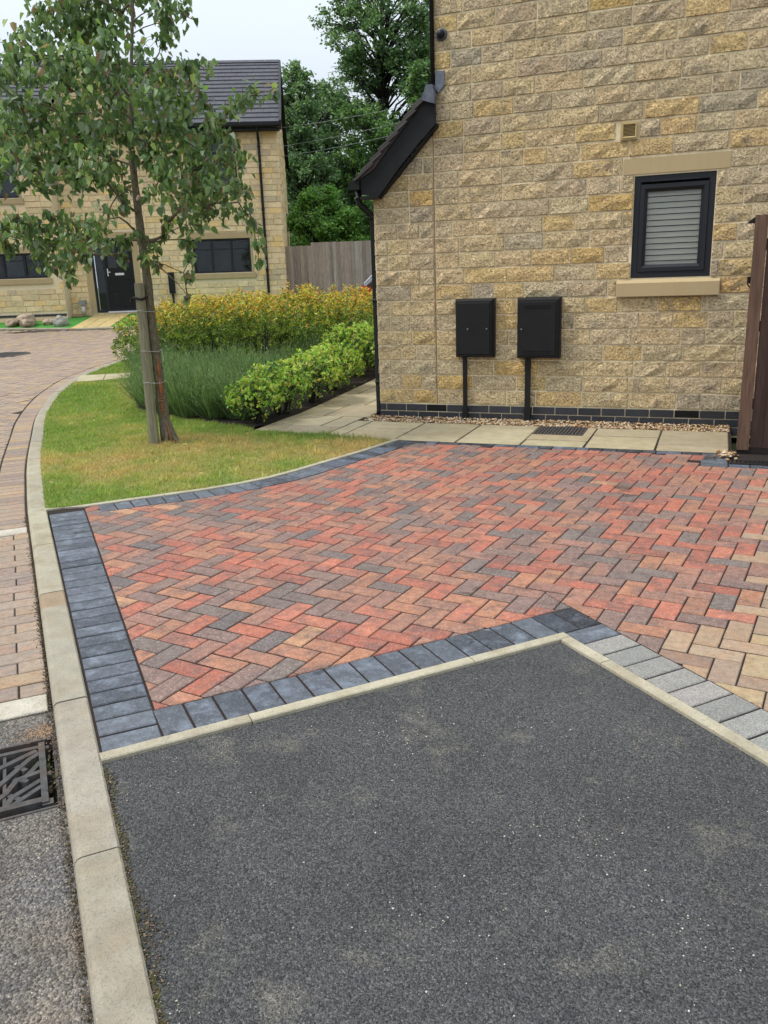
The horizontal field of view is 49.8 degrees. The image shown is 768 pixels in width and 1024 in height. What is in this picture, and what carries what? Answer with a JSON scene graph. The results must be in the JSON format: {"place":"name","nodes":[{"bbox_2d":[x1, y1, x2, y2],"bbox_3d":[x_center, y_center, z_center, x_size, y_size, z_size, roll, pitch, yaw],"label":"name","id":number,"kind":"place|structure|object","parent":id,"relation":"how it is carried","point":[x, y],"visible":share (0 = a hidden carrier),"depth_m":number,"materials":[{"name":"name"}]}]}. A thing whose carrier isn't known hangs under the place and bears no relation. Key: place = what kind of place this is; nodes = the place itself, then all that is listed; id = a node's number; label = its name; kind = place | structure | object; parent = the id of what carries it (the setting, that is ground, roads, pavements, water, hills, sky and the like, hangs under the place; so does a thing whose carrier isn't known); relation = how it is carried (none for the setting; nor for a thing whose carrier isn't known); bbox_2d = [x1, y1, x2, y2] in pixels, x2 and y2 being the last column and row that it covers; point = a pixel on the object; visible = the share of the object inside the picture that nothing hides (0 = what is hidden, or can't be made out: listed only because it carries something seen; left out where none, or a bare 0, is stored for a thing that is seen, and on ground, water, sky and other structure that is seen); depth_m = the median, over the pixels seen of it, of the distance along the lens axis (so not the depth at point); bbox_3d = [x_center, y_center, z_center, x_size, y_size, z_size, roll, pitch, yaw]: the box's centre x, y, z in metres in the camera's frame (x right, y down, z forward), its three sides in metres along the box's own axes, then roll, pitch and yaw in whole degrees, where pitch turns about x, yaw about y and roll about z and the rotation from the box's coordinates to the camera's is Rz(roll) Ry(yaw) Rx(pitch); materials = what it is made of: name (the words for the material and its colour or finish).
{"place":"outdoors","nodes":[
{"label":"outdoors","id":0,"kind":"place"},
{"bbox_2d":[0,711,93,1023],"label":"asphalt road","id":1,"kind":"structure","parent":0,"point":[40,947],"depth_m":2.03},
{"bbox_2d":[6,719,52,743],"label":"sand","id":2,"kind":"structure","parent":1,"relation":"on","point":[42,732],"depth_m":2.89,"materials":[{"name":"sand"}]},
{"bbox_2d":[0,736,61,821],"bbox_3d":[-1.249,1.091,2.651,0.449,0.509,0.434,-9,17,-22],"label":"gully grate","id":3,"kind":"object","parent":1,"relation":"in","point":[26,783],"visible":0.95,"depth_m":2.64,"materials":[{"name":"metal"}]},
{"bbox_2d":[0,312,136,329],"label":"garden path","id":4,"kind":"structure","parent":0,"point":[103,320],"depth_m":22.30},
{"bbox_2d":[78,300,86,313],"bbox_3d":[-8.332,-5.672,22.935,0.180,0.360,0.180,-3,16,-4],"label":"bollard light","id":5,"kind":"object","parent":4,"relation":"on","point":[82,303],"visible":1,"depth_m":22.88,"materials":[{"name":"white plastic"}]},
{"bbox_2d":[0,313,136,327],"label":"artificial lawn","id":6,"kind":"structure","parent":0,"point":[73,322],"depth_m":21.90,"materials":[{"name":"plant"}]},
{"bbox_2d":[5,319,18,326],"bbox_3d":[-9.773,-4.960,21.802,0.336,0.263,0.429,4,17,19],"label":"boulder","id":7,"kind":"object","parent":6,"relation":"on","point":[11,323],"visible":0.87,"depth_m":21.65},
{"bbox_2d":[16,313,36,327],"bbox_3d":[-9.386,-4.989,21.753,0.472,0.443,0.812,-6,16,-14],"label":"boulder","id":8,"kind":"object","parent":6,"relation":"on","point":[26,320],"visible":0.86,"depth_m":21.51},
{"bbox_2d":[42,318,52,324],"bbox_3d":[-8.845,-4.996,21.852,0.348,0.228,0.285,-14,20,-37],"label":"boulder","id":9,"kind":"object","parent":6,"relation":"on","point":[48,321],"visible":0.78,"depth_m":21.75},
{"bbox_2d":[53,315,68,326],"bbox_3d":[-8.424,-4.955,21.590,0.339,0.358,0.393,12,21,41],"label":"boulder","id":10,"kind":"object","parent":6,"relation":"on","point":[60,321],"visible":0.88,"depth_m":21.47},
{"bbox_2d":[76,373,130,381],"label":"verge path","id":11,"kind":"structure","parent":0,"point":[85,378],"depth_m":12.66,"materials":[{"name":"concrete"}]},
{"bbox_2d":[0,313,340,722],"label":"block road","id":12,"kind":"structure","parent":0,"point":[42,372],"depth_m":6.85,"materials":[{"name":"brick"}]},
{"bbox_2d":[0,352,29,357],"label":"manhole cover","id":13,"kind":"object","parent":12,"relation":"on","point":[8,354],"visible":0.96,"depth_m":16.37,"materials":[{"name":"metal"}]},
{"bbox_2d":[0,326,132,330],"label":"kerb","id":14,"kind":"structure","parent":12,"relation":"on","point":[42,329],"depth_m":21.25,"materials":[{"name":"concrete"}]},
{"bbox_2d":[23,516,176,1023],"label":"dirt","id":15,"kind":"structure","parent":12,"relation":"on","point":[155,990],"depth_m":2.19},
{"bbox_2d":[360,275,371,293],"bbox_3d":[1.383,-5.396,20.129,4.050,1.490,1.741,-2,16,0],"label":"parked car","id":16,"kind":"object","parent":12,"relation":"on","point":[368,282],"visible":0.06,"depth_m":19.30,"materials":[{"name":"paint"}]},
{"bbox_2d":[37,360,389,508],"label":"lawn","id":17,"kind":"structure","parent":0,"point":[157,487],"depth_m":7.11,"materials":[{"name":"plant"}]},
{"bbox_2d":[0,0,279,442],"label":"street tree","id":18,"kind":"object","parent":17,"relation":"on","point":[88,30],"visible":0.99,"depth_m":7.10,"materials":[{"name":"green plant"}]},
{"bbox_2d":[134,283,158,443],"bbox_3d":[-2.206,-1.340,7.704,0.110,1.525,0.103,4,17,21],"label":"tree stake","id":19,"kind":"object","parent":17,"relation":"on","point":[149,396],"visible":0.88,"depth_m":7.67,"materials":[{"name":"wood"}]},
{"bbox_2d":[130,296,147,302],"bbox_3d":[-2.208,-1.940,7.538,0.203,0.063,0.134,-7,17,-17],"label":"tree tie","id":20,"kind":"object","parent":19,"relation":"attached to","point":[136,298],"visible":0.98,"depth_m":7.50,"materials":[{"name":"black plastic"}]},
{"bbox_2d":[0,0,428,287],"label":"sky","id":21,"kind":"structure","parent":0,"point":[281,30],"materials":[{"name":"white"}]},
{"bbox_2d":[49,288,749,804],"bbox_3d":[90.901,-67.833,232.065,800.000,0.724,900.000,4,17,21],"label":"ground","id":22,"kind":"structure","parent":0,"point":[733,444],"depth_m":5.71,"materials":[{"name":"soil"}]},
{"bbox_2d":[26,338,234,1023],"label":"kerb","id":23,"kind":"structure","parent":22,"relation":"on","point":[119,984],"depth_m":2.37,"materials":[{"name":"concrete"}]},
{"bbox_2d":[0,49,289,320],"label":"stone house","id":24,"kind":"structure","parent":22,"relation":"on","point":[225,261],"depth_m":22.86,"materials":[{"name":"stone"}]},
{"bbox_2d":[0,137,23,203],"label":"window","id":25,"kind":"structure","parent":24,"relation":"in","point":[7,187],"depth_m":21.86,"materials":[{"name":"glass"}]},
{"bbox_2d":[0,247,52,284],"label":"window","id":26,"kind":"structure","parent":24,"relation":"in","point":[17,269],"depth_m":22.38,"materials":[{"name":"glass"}]},
{"bbox_2d":[104,240,135,309],"bbox_3d":[-7.348,-6.573,23.038,0.720,1.890,0.070,-3,16,-4],"label":"door","id":27,"kind":"structure","parent":24,"relation":"in","point":[121,289],"depth_m":23.08,"materials":[{"name":"black paint"}]},
{"bbox_2d":[168,272,175,302],"bbox_3d":[-5.901,-6.125,23.129,0.160,1.100,0.115,-3,16,-4],"label":"meter box","id":28,"kind":"object","parent":24,"relation":"attached to","point":[172,288],"visible":0.79,"depth_m":23.02,"materials":[{"name":"black plastic"}]},
{"bbox_2d":[186,132,239,192],"bbox_3d":[-4.676,-9.506,22.534,1.530,1.525,0.355,-3,16,-4],"label":"window","id":29,"kind":"structure","parent":24,"relation":"in","point":[215,148],"depth_m":22.59,"materials":[{"name":"plastic"}]},
{"bbox_2d":[189,232,255,278],"bbox_3d":[-4.523,-7.179,23.201,1.810,1.215,0.355,-3,16,-4],"label":"window","id":30,"kind":"structure","parent":24,"relation":"in","point":[218,256],"depth_m":23.26,"materials":[{"name":"glass"}]},
{"bbox_2d":[283,136,387,156],"bbox_3d":[-1.197,-12.530,27.417,10.848,1.715,0.015,-2,16,-1],"label":"overhead cable","id":31,"kind":"object","parent":24,"relation":"attached to","point":[335,147],"visible":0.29,"depth_m":27.52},
{"bbox_2d":[285,122,398,145],"bbox_3d":[-1.208,-12.842,27.329,10.848,1.765,0.015,-2,16,-1],"label":"overhead cable","id":32,"kind":"object","parent":24,"relation":"attached to","point":[343,135],"visible":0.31,"depth_m":27.43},
{"bbox_2d":[282,104,412,127],"bbox_3d":[-1.225,-13.323,27.192,10.848,1.465,0.015,-2,16,-1],"label":"overhead cable","id":33,"kind":"object","parent":24,"relation":"attached to","point":[344,118],"visible":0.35,"depth_m":27.29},
{"bbox_2d":[95,232,306,270],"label":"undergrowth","id":34,"kind":"object","parent":22,"relation":"on","point":[293,239],"visible":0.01,"depth_m":32.92,"materials":[{"name":"green plant"}]},
{"bbox_2d":[135,339,375,426],"bbox_3d":[-2.101,-2.466,13.704,5.450,0.309,9.500,4,17,21],"label":"flower bed","id":35,"kind":"object","parent":22,"relation":"on","point":[356,381],"visible":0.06,"depth_m":9.98,"materials":[{"name":"soil"}]},
{"bbox_2d":[113,360,175,406],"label":"lavender clump","id":36,"kind":"object","parent":35,"relation":"on","point":[140,402],"visible":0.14,"depth_m":10.03,"materials":[{"name":"green plant"}]},
{"bbox_2d":[116,338,178,372],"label":"lavender clump","id":37,"kind":"object","parent":35,"relation":"on","point":[134,350],"visible":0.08,"depth_m":12.34,"materials":[{"name":"green plant"}]},
{"bbox_2d":[110,310,196,367],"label":"golden shrub","id":38,"kind":"object","parent":35,"relation":"on","point":[125,339],"visible":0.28,"depth_m":12.53,"materials":[{"name":"green plant"}]},
{"bbox_2d":[120,337,186,369],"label":"lavender clump","id":39,"kind":"object","parent":35,"relation":"on","point":[136,352],"visible":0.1,"depth_m":11.81,"materials":[{"name":"green plant"}]},
{"bbox_2d":[123,344,194,380],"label":"lavender clump","id":40,"kind":"object","parent":35,"relation":"on","point":[165,359],"visible":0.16,"depth_m":10.62,"materials":[{"name":"green plant"}]},
{"bbox_2d":[131,347,191,369],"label":"lavender clump","id":41,"kind":"object","parent":35,"relation":"on","point":[164,357],"visible":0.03,"depth_m":11.40,"materials":[{"name":"green plant"}]},
{"bbox_2d":[124,359,203,412],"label":"lavender clump","id":42,"kind":"object","parent":35,"relation":"on","point":[140,391],"visible":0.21,"depth_m":9.55,"materials":[{"name":"green plant"}]},
{"bbox_2d":[129,297,225,355],"bbox_3d":[-3.061,-2.612,12.400,1.568,1.215,1.514,4,17,21],"label":"golden shrub","id":43,"kind":"object","parent":35,"relation":"on","point":[168,315],"visible":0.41,"depth_m":12.09,"materials":[{"name":"yellow plant"}]},
{"bbox_2d":[132,296,222,358],"bbox_3d":[-3.412,-3.030,13.926,1.555,1.179,1.430,4,17,21],"label":"golden shrub","id":44,"kind":"object","parent":35,"relation":"on","point":[175,305],"visible":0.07,"depth_m":13.74,"materials":[{"name":"yellow plant"}]},
{"bbox_2d":[168,352,215,381],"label":"lavender clump","id":45,"kind":"object","parent":35,"relation":"on","point":[185,364],"visible":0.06,"depth_m":10.46,"materials":[{"name":"green plant"}]},
{"bbox_2d":[152,352,233,416],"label":"lavender clump","id":46,"kind":"object","parent":35,"relation":"on","point":[179,408],"visible":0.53,"depth_m":9.25,"materials":[{"name":"green plant"}]},
{"bbox_2d":[169,340,226,368],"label":"lavender clump","id":47,"kind":"object","parent":35,"relation":"on","point":[193,357],"visible":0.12,"depth_m":11.16,"materials":[{"name":"green plant"}]},
{"bbox_2d":[162,289,251,360],"bbox_3d":[-2.874,-2.999,13.498,1.535,1.250,1.668,4,17,21],"label":"golden shrub","id":48,"kind":"object","parent":35,"relation":"on","point":[200,296],"visible":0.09,"depth_m":13.21,"materials":[{"name":"yellow plant"}]},
{"bbox_2d":[177,365,241,418],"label":"lavender clump","id":49,"kind":"object","parent":35,"relation":"on","point":[211,411],"visible":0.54,"depth_m":9.06,"materials":[{"name":"green plant"}]},
{"bbox_2d":[161,295,264,358],"bbox_3d":[-2.462,-2.576,12.280,1.468,1.254,1.453,4,17,21],"label":"golden shrub","id":50,"kind":"object","parent":35,"relation":"on","point":[211,312],"visible":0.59,"depth_m":11.94,"materials":[{"name":"yellow plant"}]},
{"bbox_2d":[184,351,242,379],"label":"lavender clump","id":51,"kind":"object","parent":35,"relation":"on","point":[210,362],"visible":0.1,"depth_m":10.16,"materials":[{"name":"green plant"}]},
{"bbox_2d":[196,338,264,367],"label":"lavender clump","id":52,"kind":"object","parent":35,"relation":"on","point":[229,351],"visible":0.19,"depth_m":10.90,"materials":[{"name":"green plant"}]},
{"bbox_2d":[197,360,276,418],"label":"lavender clump","id":53,"kind":"object","parent":35,"relation":"on","point":[231,414],"visible":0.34,"depth_m":9.00,"materials":[{"name":"green plant"}]},
{"bbox_2d":[206,346,282,382],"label":"lavender clump","id":54,"kind":"object","parent":35,"relation":"on","point":[251,356],"visible":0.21,"depth_m":9.93,"materials":[{"name":"green plant"}]},
{"bbox_2d":[217,290,281,352],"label":"golden shrub","id":55,"kind":"object","parent":35,"relation":"on","point":[250,292],"visible":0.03,"depth_m":14.58,"materials":[{"name":"yellow plant"}]},
{"bbox_2d":[204,287,296,356],"bbox_3d":[-2.155,-3.009,13.400,1.612,1.252,1.537,-3,16,-3],"label":"golden shrub","id":56,"kind":"object","parent":35,"relation":"on","point":[260,295],"visible":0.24,"depth_m":13.13,"materials":[{"name":"yellow plant"}]},
{"bbox_2d":[220,370,292,423],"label":"evergreen shrub","id":57,"kind":"object","parent":35,"relation":"on","point":[259,402],"visible":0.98,"depth_m":8.63,"materials":[{"name":"green plant"}]},
{"bbox_2d":[234,346,294,371],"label":"lavender clump","id":58,"kind":"object","parent":35,"relation":"on","point":[269,355],"visible":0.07,"depth_m":10.75,"materials":[{"name":"green plant"}]},
{"bbox_2d":[218,293,313,359],"bbox_3d":[-1.792,-2.628,12.278,1.477,1.228,1.451,4,17,21],"label":"golden shrub","id":59,"kind":"object","parent":35,"relation":"on","point":[265,318],"visible":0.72,"depth_m":12.10,"materials":[{"name":"yellow plant"}]},
{"bbox_2d":[232,357,321,414],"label":"evergreen shrub","id":60,"kind":"object","parent":35,"relation":"on","point":[286,375],"visible":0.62,"depth_m":9.09,"materials":[{"name":"green plant"}]},
{"bbox_2d":[259,339,305,367],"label":"lavender clump","id":61,"kind":"object","parent":35,"relation":"on","point":[287,353],"visible":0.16,"depth_m":11.47,"materials":[{"name":"green plant"}]},
{"bbox_2d":[250,287,329,352],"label":"golden shrub","id":62,"kind":"object","parent":35,"relation":"on","point":[296,306],"visible":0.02,"depth_m":14.57,"materials":[{"name":"yellow plant"}]},
{"bbox_2d":[260,282,342,348],"bbox_3d":[-1.378,-3.159,13.716,1.621,1.291,1.515,4,17,21],"label":"golden shrub","id":63,"kind":"object","parent":35,"relation":"on","point":[312,290],"visible":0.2,"depth_m":13.37,"materials":[{"name":"yellow plant"}]},
{"bbox_2d":[288,325,330,352],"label":"lavender clump","id":64,"kind":"object","parent":35,"relation":"on","point":[312,341],"visible":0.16,"depth_m":12.69,"materials":[{"name":"green plant"}]},
{"bbox_2d":[285,331,337,364],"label":"lavender clump","id":65,"kind":"object","parent":35,"relation":"on","point":[312,345],"visible":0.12,"depth_m":12.13,"materials":[{"name":"green plant"}]},
{"bbox_2d":[273,347,358,402],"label":"evergreen shrub","id":66,"kind":"object","parent":35,"relation":"on","point":[319,373],"visible":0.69,"depth_m":9.80,"materials":[{"name":"green plant"}]},
{"bbox_2d":[276,284,362,346],"bbox_3d":[-1.074,-2.990,13.209,1.415,1.263,1.426,-13,19,-35],"label":"golden shrub","id":67,"kind":"object","parent":35,"relation":"on","point":[302,302],"visible":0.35,"depth_m":12.91,"materials":[{"name":"yellow plant"}]},
{"bbox_2d":[299,342,374,389],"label":"evergreen shrub","id":68,"kind":"object","parent":35,"relation":"on","point":[356,361],"visible":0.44,"depth_m":10.65,"materials":[{"name":"green plant"}]},
{"bbox_2d":[300,293,373,366],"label":"golden shrub","id":69,"kind":"object","parent":35,"relation":"on","point":[342,306],"visible":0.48,"depth_m":12.39,"materials":[{"name":"yellow plant"}]},
{"bbox_2d":[308,282,370,316],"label":"golden shrub","id":70,"kind":"object","parent":35,"relation":"on","point":[346,291],"visible":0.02,"depth_m":14.67,"materials":[{"name":"yellow plant"}]},
{"bbox_2d":[305,318,374,376],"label":"evergreen shrub","id":71,"kind":"object","parent":35,"relation":"on","point":[362,345],"visible":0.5,"depth_m":11.59,"materials":[{"name":"green plant"}]},
{"bbox_2d":[312,284,372,338],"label":"golden shrub","id":72,"kind":"object","parent":35,"relation":"on","point":[354,291],"visible":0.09,"depth_m":13.66,"materials":[{"name":"yellow plant"}]},
{"bbox_2d":[343,318,374,361],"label":"evergreen shrub","id":73,"kind":"object","parent":35,"relation":"on","point":[370,324],"visible":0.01,"depth_m":12.72,"materials":[{"name":"green plant"}]},
{"bbox_2d":[347,289,372,330],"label":"golden shrub","id":74,"kind":"object","parent":35,"relation":"on","point":[364,307],"visible":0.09,"depth_m":13.16,"materials":[{"name":"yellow plant"}]},
{"bbox_2d":[281,58,347,245],"bbox_3d":[-3.243,-13.309,33.662,3.154,9.287,3.130,-12,19,-31],"label":"broadleaf tree","id":75,"kind":"object","parent":22,"relation":"on","point":[306,109],"visible":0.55,"depth_m":32.78,"materials":[{"name":"green plant"}]},
{"bbox_2d":[286,75,355,227],"bbox_3d":[-2.984,-14.796,37.837,4.752,9.849,4.159,4,17,21],"label":"broadleaf tree","id":76,"kind":"object","parent":22,"relation":"on","point":[329,130],"visible":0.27,"depth_m":36.54,"materials":[{"name":"green plant"}]},
{"bbox_2d":[288,182,354,212],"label":"broadleaf tree","id":77,"kind":"object","parent":22,"relation":"on","point":[295,198],"visible":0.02,"depth_m":41.57,"materials":[{"name":"green plant"}]},
{"bbox_2d":[286,179,369,245],"bbox_3d":[-1.455,-9.073,27.963,3.738,4.139,2.853,4,17,21],"label":"broadleaf tree","id":78,"kind":"object","parent":22,"relation":"on","point":[336,223],"visible":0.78,"depth_m":27.42,"materials":[{"name":"green plant"}]},
{"bbox_2d":[285,240,371,299],"bbox_3d":[2.601,-7.016,24.032,11.667,1.846,0.086,-2,16,0],"label":"board fence","id":79,"kind":"object","parent":22,"relation":"on","point":[323,265],"visible":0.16,"depth_m":23.93,"materials":[{"name":"wood"}]},
{"bbox_2d":[324,83,397,200],"bbox_3d":[-0.043,-13.674,35.782,5.432,8.625,4.178,4,17,21],"label":"broadleaf tree","id":80,"kind":"object","parent":22,"relation":"on","point":[357,162],"visible":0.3,"depth_m":34.63,"materials":[{"name":"green plant"}]},
{"bbox_2d":[352,195,373,234],"bbox_3d":[0.346,-9.305,28.492,3.111,4.172,2.781,-11,18,-29],"label":"broadleaf tree","id":81,"kind":"object","parent":22,"relation":"on","point":[369,205],"visible":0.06,"depth_m":27.54,"materials":[{"name":"green plant"}]},
{"bbox_2d":[307,0,429,156],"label":"broadleaf tree","id":82,"kind":"object","parent":22,"relation":"on","point":[387,62],"visible":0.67,"depth_m":36.92,"materials":[{"name":"green plant"}]},
{"bbox_2d":[42,439,767,765],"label":"edging kerb","id":83,"kind":"structure","parent":22,"relation":"on","point":[741,743],"depth_m":2.98,"materials":[{"name":"concrete"}]},
{"bbox_2d":[49,440,767,751],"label":"driveway edging","id":84,"kind":"object","parent":22,"relation":"on","point":[82,550],"visible":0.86,"depth_m":3.27,"materials":[{"name":"stone"}]},
{"bbox_2d":[713,449,738,460],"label":"gravel","id":85,"kind":"structure","parent":84,"relation":"on","point":[723,453],"depth_m":6.49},
{"bbox_2d":[394,50,429,111],"bbox_3d":[2.315,-14.896,36.923,4.087,10.183,4.475,4,17,21],"label":"broadleaf tree","id":86,"kind":"object","parent":22,"relation":"on","point":[422,71],"visible":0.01,"depth_m":35.39,"materials":[{"name":"green plant"}]},
{"bbox_2d":[349,0,767,437],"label":"stone house","id":87,"kind":"structure","parent":22,"relation":"on","point":[600,167],"depth_m":7.68,"materials":[{"name":"beige stone"}]},
{"bbox_2d":[436,28,446,40],"bbox_3d":[0.525,-4.432,7.678,0.112,0.112,0.064,4,17,21],"label":"security camera","id":88,"kind":"object","parent":87,"relation":"attached to","point":[441,34],"visible":1,"depth_m":7.67,"materials":[{"name":"black paint"}]},
{"bbox_2d":[455,298,495,421],"bbox_3d":[0.923,-1.519,8.367,0.396,1.235,0.130,4,17,21],"label":"meter box","id":89,"kind":"object","parent":87,"relation":"attached to","point":[475,327],"visible":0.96,"depth_m":8.23,"materials":[{"name":"black plastic"}]},
{"bbox_2d":[456,302,489,354],"bbox_3d":[0.885,-1.819,8.229,0.342,0.508,0.015,4,17,21],"label":"door","id":90,"kind":"structure","parent":89,"relation":"in","point":[473,319],"depth_m":8.22,"materials":[{"name":"black paint"}]},
{"bbox_2d":[517,297,561,420],"bbox_3d":[1.516,-1.473,8.133,0.418,1.233,0.140,4,17,21],"label":"meter box","id":91,"kind":"object","parent":87,"relation":"attached to","point":[539,323],"visible":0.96,"depth_m":8.00,"materials":[{"name":"black plastic"}]},
{"bbox_2d":[518,301,556,355],"bbox_3d":[1.476,-1.766,7.992,0.364,0.516,0.015,4,17,21],"label":"door","id":92,"kind":"structure","parent":91,"relation":"in","point":[537,319],"depth_m":7.99,"materials":[{"name":"black paint"}]},
{"bbox_2d":[631,171,716,277],"bbox_3d":[2.606,-2.581,7.481,0.682,0.877,0.104,4,17,21],"label":"window","id":93,"kind":"structure","parent":87,"relation":"in","point":[673,218],"depth_m":7.48,"materials":[{"name":"plastic"}]},
{"bbox_2d":[48,440,767,752],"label":"block driveway","id":94,"kind":"structure","parent":0,"point":[412,545],"depth_m":4.41,"materials":[{"name":"brick"}]},
{"bbox_2d":[729,460,767,465],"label":"channel drain","id":95,"kind":"object","parent":94,"relation":"on","point":[748,461],"visible":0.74,"depth_m":6.28,"materials":[{"name":"plastic"}]},
{"bbox_2d":[736,214,767,453],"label":"board fence","id":96,"kind":"object","parent":94,"relation":"on","point":[758,402],"visible":0.99,"depth_m":6.40,"materials":[{"name":"brown wood"}]},
{"bbox_2d":[102,642,767,1023],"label":"asphalt driveway","id":97,"kind":"structure","parent":0,"point":[562,926],"depth_m":2.15,"materials":[{"name":"asphalt"}]},
{"bbox_2d":[104,770,166,1023],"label":"weeds","id":98,"kind":"object","parent":97,"relation":"on","point":[158,995],"visible":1,"depth_m":1.98,"materials":[{"name":"green plant"}]},
{"bbox_2d":[15,670,767,1023],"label":"grit","id":99,"kind":"object","parent":97,"relation":"on","point":[463,876],"visible":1,"depth_m":2.07,"materials":[{"name":"gravel"}]},
{"bbox_2d":[256,379,731,452],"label":"pavement","id":100,"kind":"structure","parent":0,"point":[350,411],"depth_m":7.85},
{"bbox_2d":[532,426,587,435],"bbox_3d":[1.663,-0.750,7.800,0.455,0.036,0.388,4,17,21],"label":"drain cover","id":101,"kind":"object","parent":100,"relation":"on","point":[540,429],"visible":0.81,"depth_m":7.79,"materials":[{"name":"metal"}]},
{"bbox_2d":[659,473,767,710],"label":"buff driveway","id":102,"kind":"structure","parent":0,"point":[724,673],"depth_m":3.27,"materials":[{"name":"brick"}]},
{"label":"gravel bed","id":103,"kind":"structure","parent":0,"visible":0},
{"bbox_2d":[364,415,730,432],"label":"gravel","id":104,"kind":"structure","parent":103,"relation":"on","point":[607,425],"depth_m":8.16,"materials":[{"name":"gravel"}]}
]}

